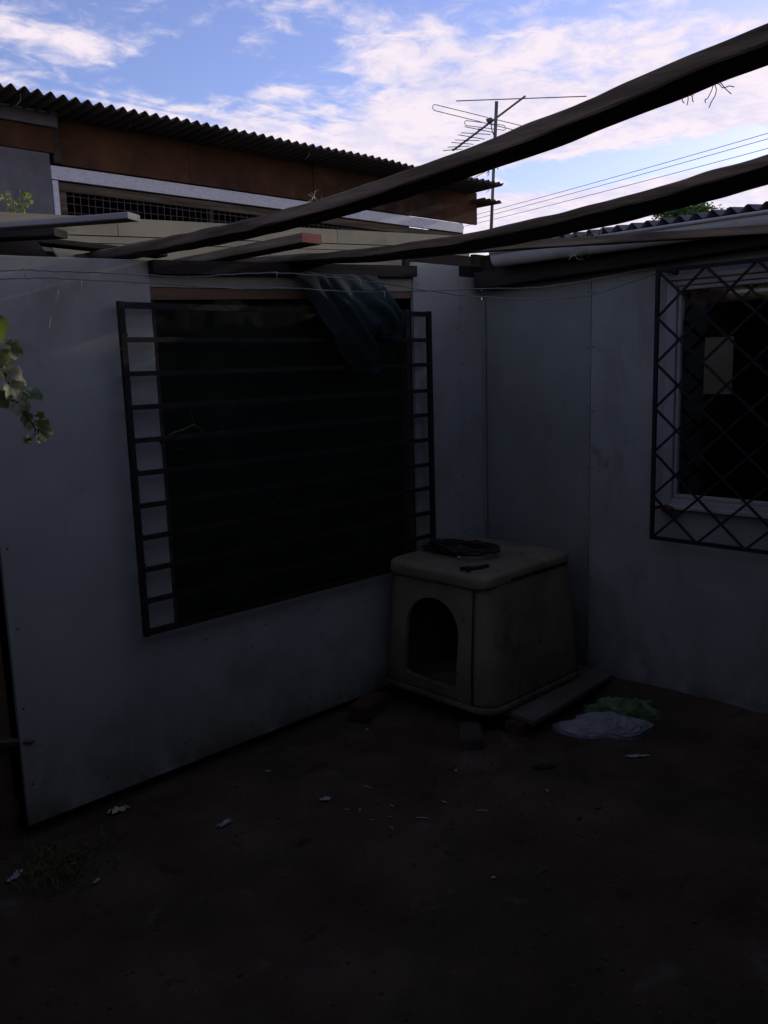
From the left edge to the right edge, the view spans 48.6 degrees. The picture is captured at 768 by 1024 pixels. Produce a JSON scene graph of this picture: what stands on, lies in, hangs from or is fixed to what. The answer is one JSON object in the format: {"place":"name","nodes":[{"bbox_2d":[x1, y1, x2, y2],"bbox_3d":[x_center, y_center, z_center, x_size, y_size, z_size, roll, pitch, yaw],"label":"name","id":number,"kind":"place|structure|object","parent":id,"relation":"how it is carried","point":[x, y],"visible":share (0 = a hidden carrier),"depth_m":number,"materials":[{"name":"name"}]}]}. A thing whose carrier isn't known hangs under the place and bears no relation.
{"place":"outdoors","nodes":[
{"label":"outdoors","id":0,"kind":"place"},
{"bbox_2d":[0,83,503,250],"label":"tin shed","id":1,"kind":"structure","parent":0,"point":[62,154],"depth_m":6.03,"materials":[{"name":"metal"}]},
{"bbox_2d":[432,95,586,228],"bbox_3d":[1.223,-2.970,8.342,1.437,1.976,0.376,0,10,8],"label":"tv antenna","id":2,"kind":"object","parent":1,"relation":"attached to","point":[489,120],"visible":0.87,"depth_m":8.12,"materials":[{"name":"metal"}]},
{"bbox_2d":[0,678,767,1023],"bbox_3d":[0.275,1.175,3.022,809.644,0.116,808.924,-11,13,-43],"label":"ground","id":3,"kind":"structure","parent":0,"point":[458,950],"depth_m":2.85,"materials":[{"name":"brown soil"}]},
{"bbox_2d":[6,869,22,881],"bbox_3d":[-1.281,1.262,2.959,0.035,0.014,0.072,0,10,13],"label":"paper scrap","id":4,"kind":"object","parent":3,"relation":"on","point":[16,874],"visible":0.95,"depth_m":2.96,"materials":[{"name":"white paper"}]},
{"bbox_2d":[0,822,121,898],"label":"weeds","id":5,"kind":"object","parent":3,"relation":"on","point":[59,860],"visible":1,"depth_m":2.98,"materials":[{"name":"green plant"}]},
{"bbox_2d":[107,805,130,813],"bbox_3d":[-1.052,1.182,3.383,0.093,0.027,0.046,-5,10,-21],"label":"dead leaf","id":6,"kind":"object","parent":3,"relation":"on","point":[117,809],"visible":1,"depth_m":3.38,"materials":[{"name":"plant"}]},
{"bbox_2d":[216,818,232,827],"bbox_3d":[-0.607,1.181,3.240,0.067,0.021,0.028,-11,13,-43],"label":"paper scrap","id":7,"kind":"object","parent":3,"relation":"on","point":[225,822],"visible":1,"depth_m":3.23,"materials":[{"name":"white paper"}]},
{"bbox_2d":[0,212,484,836],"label":"house wing","id":8,"kind":"structure","parent":3,"relation":"on","point":[146,636],"depth_m":3.65,"materials":[{"name":"white paint"}]},
{"bbox_2d":[0,189,33,212],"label":"roof seedling","id":9,"kind":"object","parent":8,"relation":"on","point":[25,196],"visible":0.91,"depth_m":3.62,"materials":[{"name":"green plant"}]},
{"bbox_2d":[48,290,60,331],"bbox_3d":[-1.189,-0.723,3.061,0.055,0.149,0.003,-11,13,-43],"label":"dry vine thread","id":10,"kind":"object","parent":8,"relation":"hanging from","point":[56,314],"visible":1,"depth_m":3.06,"materials":[{"name":"plant"}]},
{"bbox_2d":[159,400,216,450],"bbox_3d":[-0.803,-0.348,3.490,0.013,0.221,0.280,7,13,42],"label":"dry twig","id":11,"kind":"object","parent":8,"relation":"attached to","point":[177,431],"visible":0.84,"depth_m":3.47,"materials":[{"name":"brown wood"}]},
{"bbox_2d":[293,272,404,374],"bbox_3d":[-0.120,-0.872,3.954,0.633,0.470,0.146,-11,13,-43],"label":"hanging cloth","id":12,"kind":"object","parent":8,"relation":"hanging from","point":[357,324],"visible":0.99,"depth_m":3.94,"materials":[{"name":"blue fabric"}]},
{"bbox_2d":[0,24,767,264],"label":"pergola","id":13,"kind":"object","parent":8,"relation":"on","point":[701,70],"visible":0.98,"depth_m":2.53,"materials":[{"name":"brown wood"}]},
{"bbox_2d":[0,316,53,443],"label":"vine shoot","id":14,"kind":"object","parent":13,"relation":"hanging from","point":[12,388],"visible":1,"depth_m":1.83,"materials":[{"name":"green plant"}]},
{"bbox_2d":[319,796,330,800],"bbox_3d":[-0.235,1.146,3.409,0.049,0.013,0.032,-5,10,-17],"label":"paper scrap","id":15,"kind":"object","parent":3,"relation":"on","point":[325,798],"visible":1,"depth_m":3.41,"materials":[{"name":"white paper"}]},
{"bbox_2d":[348,691,387,722],"bbox_3d":[-0.078,0.973,4.263,0.111,0.076,0.223,4,11,28],"label":"brick","id":16,"kind":"object","parent":3,"relation":"on","point":[368,707],"visible":1,"depth_m":4.20,"materials":[{"name":"red brick"}]},
{"bbox_2d":[459,721,482,749],"bbox_3d":[0.399,1.028,3.914,0.104,0.057,0.201,-1,10,3],"label":"brick","id":17,"kind":"object","parent":3,"relation":"on","point":[470,735],"visible":1,"depth_m":3.85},
{"bbox_2d":[505,717,543,737],"bbox_3d":[0.668,1.001,4.035,0.102,0.078,0.203,6,13,40],"label":"brick","id":18,"kind":"object","parent":3,"relation":"on","point":[518,728],"visible":0.59,"depth_m":3.96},
{"bbox_2d":[501,665,613,725],"bbox_3d":[0.730,0.884,4.393,0.760,0.030,0.655,-11,13,-43],"label":"base board","id":19,"kind":"object","parent":3,"relation":"on","point":[549,703],"visible":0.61,"depth_m":4.16,"materials":[{"name":"wood"}]},
{"bbox_2d":[386,537,577,715],"bbox_3d":[0.501,0.535,4.376,0.800,0.665,0.746,-11,13,-43],"label":"dog kennel","id":20,"kind":"object","parent":19,"relation":"on","point":[496,636],"visible":0.94,"depth_m":4.14,"materials":[{"name":"beige plastic"}]},
{"bbox_2d":[422,539,486,555],"bbox_3d":[0.381,0.171,4.414,0.307,0.045,0.384,-11,13,-43],"label":"dark rag","id":21,"kind":"object","parent":20,"relation":"on","point":[434,548],"visible":0.41,"depth_m":4.35,"materials":[{"name":"black fabric"}]},
{"bbox_2d":[429,538,500,555],"bbox_3d":[0.398,0.171,4.313,0.245,0.042,0.454,-11,13,-43],"label":"coiled hose","id":22,"kind":"object","parent":20,"relation":"on","point":[491,547],"visible":1,"depth_m":4.26,"materials":[{"name":"black rubber"}]},
{"bbox_2d":[552,711,652,739],"bbox_3d":[1.027,0.993,3.995,0.340,0.064,0.380,-11,13,-43],"label":"plastic bag","id":23,"kind":"object","parent":3,"relation":"on","point":[599,725],"visible":1,"depth_m":3.95,"materials":[{"name":"white plastic"}]},
{"bbox_2d":[474,201,767,713],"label":"house wing","id":24,"kind":"structure","parent":3,"relation":"on","point":[625,447],"depth_m":4.25,"materials":[{"name":"white paint"}]},
{"bbox_2d":[0,268,655,290],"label":"clothes wire","id":25,"kind":"object","parent":24,"relation":"attached to","point":[312,275],"visible":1,"depth_m":3.20,"materials":[{"name":"metal"}]},
{"bbox_2d":[0,273,656,303],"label":"clothes wire","id":26,"kind":"object","parent":24,"relation":"attached to","point":[500,298],"visible":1,"depth_m":3.20,"materials":[{"name":"metal"}]},
{"bbox_2d":[656,266,767,518],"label":"window","id":27,"kind":"structure","parent":24,"relation":"in","point":[721,361],"depth_m":3.92,"materials":[{"name":"white paint"}]},
{"bbox_2d":[583,695,660,719],"bbox_3d":[1.153,0.946,4.137,0.364,0.100,0.141,1,10,14],"label":"plastic bag","id":28,"kind":"object","parent":3,"relation":"on","point":[636,708],"visible":0.79,"depth_m":4.11,"materials":[{"name":"green plastic"}]},
{"bbox_2d":[626,754,649,757],"bbox_3d":[1.099,1.057,3.699,0.111,0.012,0.023,-2,10,0],"label":"paper strip","id":29,"kind":"object","parent":3,"relation":"on","point":[637,755],"visible":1,"depth_m":3.70,"materials":[{"name":"white paper"}]},
{"bbox_2d":[651,202,726,219],"bbox_3d":[4.077,-2.289,11.841,1.259,4.090,1.098,-11,13,-43],"label":"garden tree","id":30,"kind":"object","parent":3,"relation":"on","point":[690,210],"visible":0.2,"depth_m":11.49,"materials":[{"name":"green plant"}]},
{"bbox_2d":[0,0,767,255],"label":"sky","id":31,"kind":"structure","parent":0,"point":[367,77],"materials":[{"name":"blue"}]},
{"bbox_2d":[460,564,488,571],"bbox_3d":[0.428,0.263,3.995,0.141,0.025,0.057,-3,10,-8],"label":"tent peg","id":32,"kind":"object","parent":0,"point":[467,568],"visible":1,"depth_m":4.00,"materials":[{"name":"black metal"}]},
{"bbox_2d":[422,133,767,228],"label":"power line","id":33,"kind":"object","parent":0,"point":[630,172],"visible":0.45,"depth_m":11.84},
{"bbox_2d":[463,148,767,226],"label":"power line","id":34,"kind":"object","parent":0,"point":[630,184],"visible":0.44,"depth_m":11.88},
{"bbox_2d":[477,139,766,218],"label":"power line","id":35,"kind":"object","parent":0,"point":[633,176],"visible":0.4,"depth_m":11.81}
]}

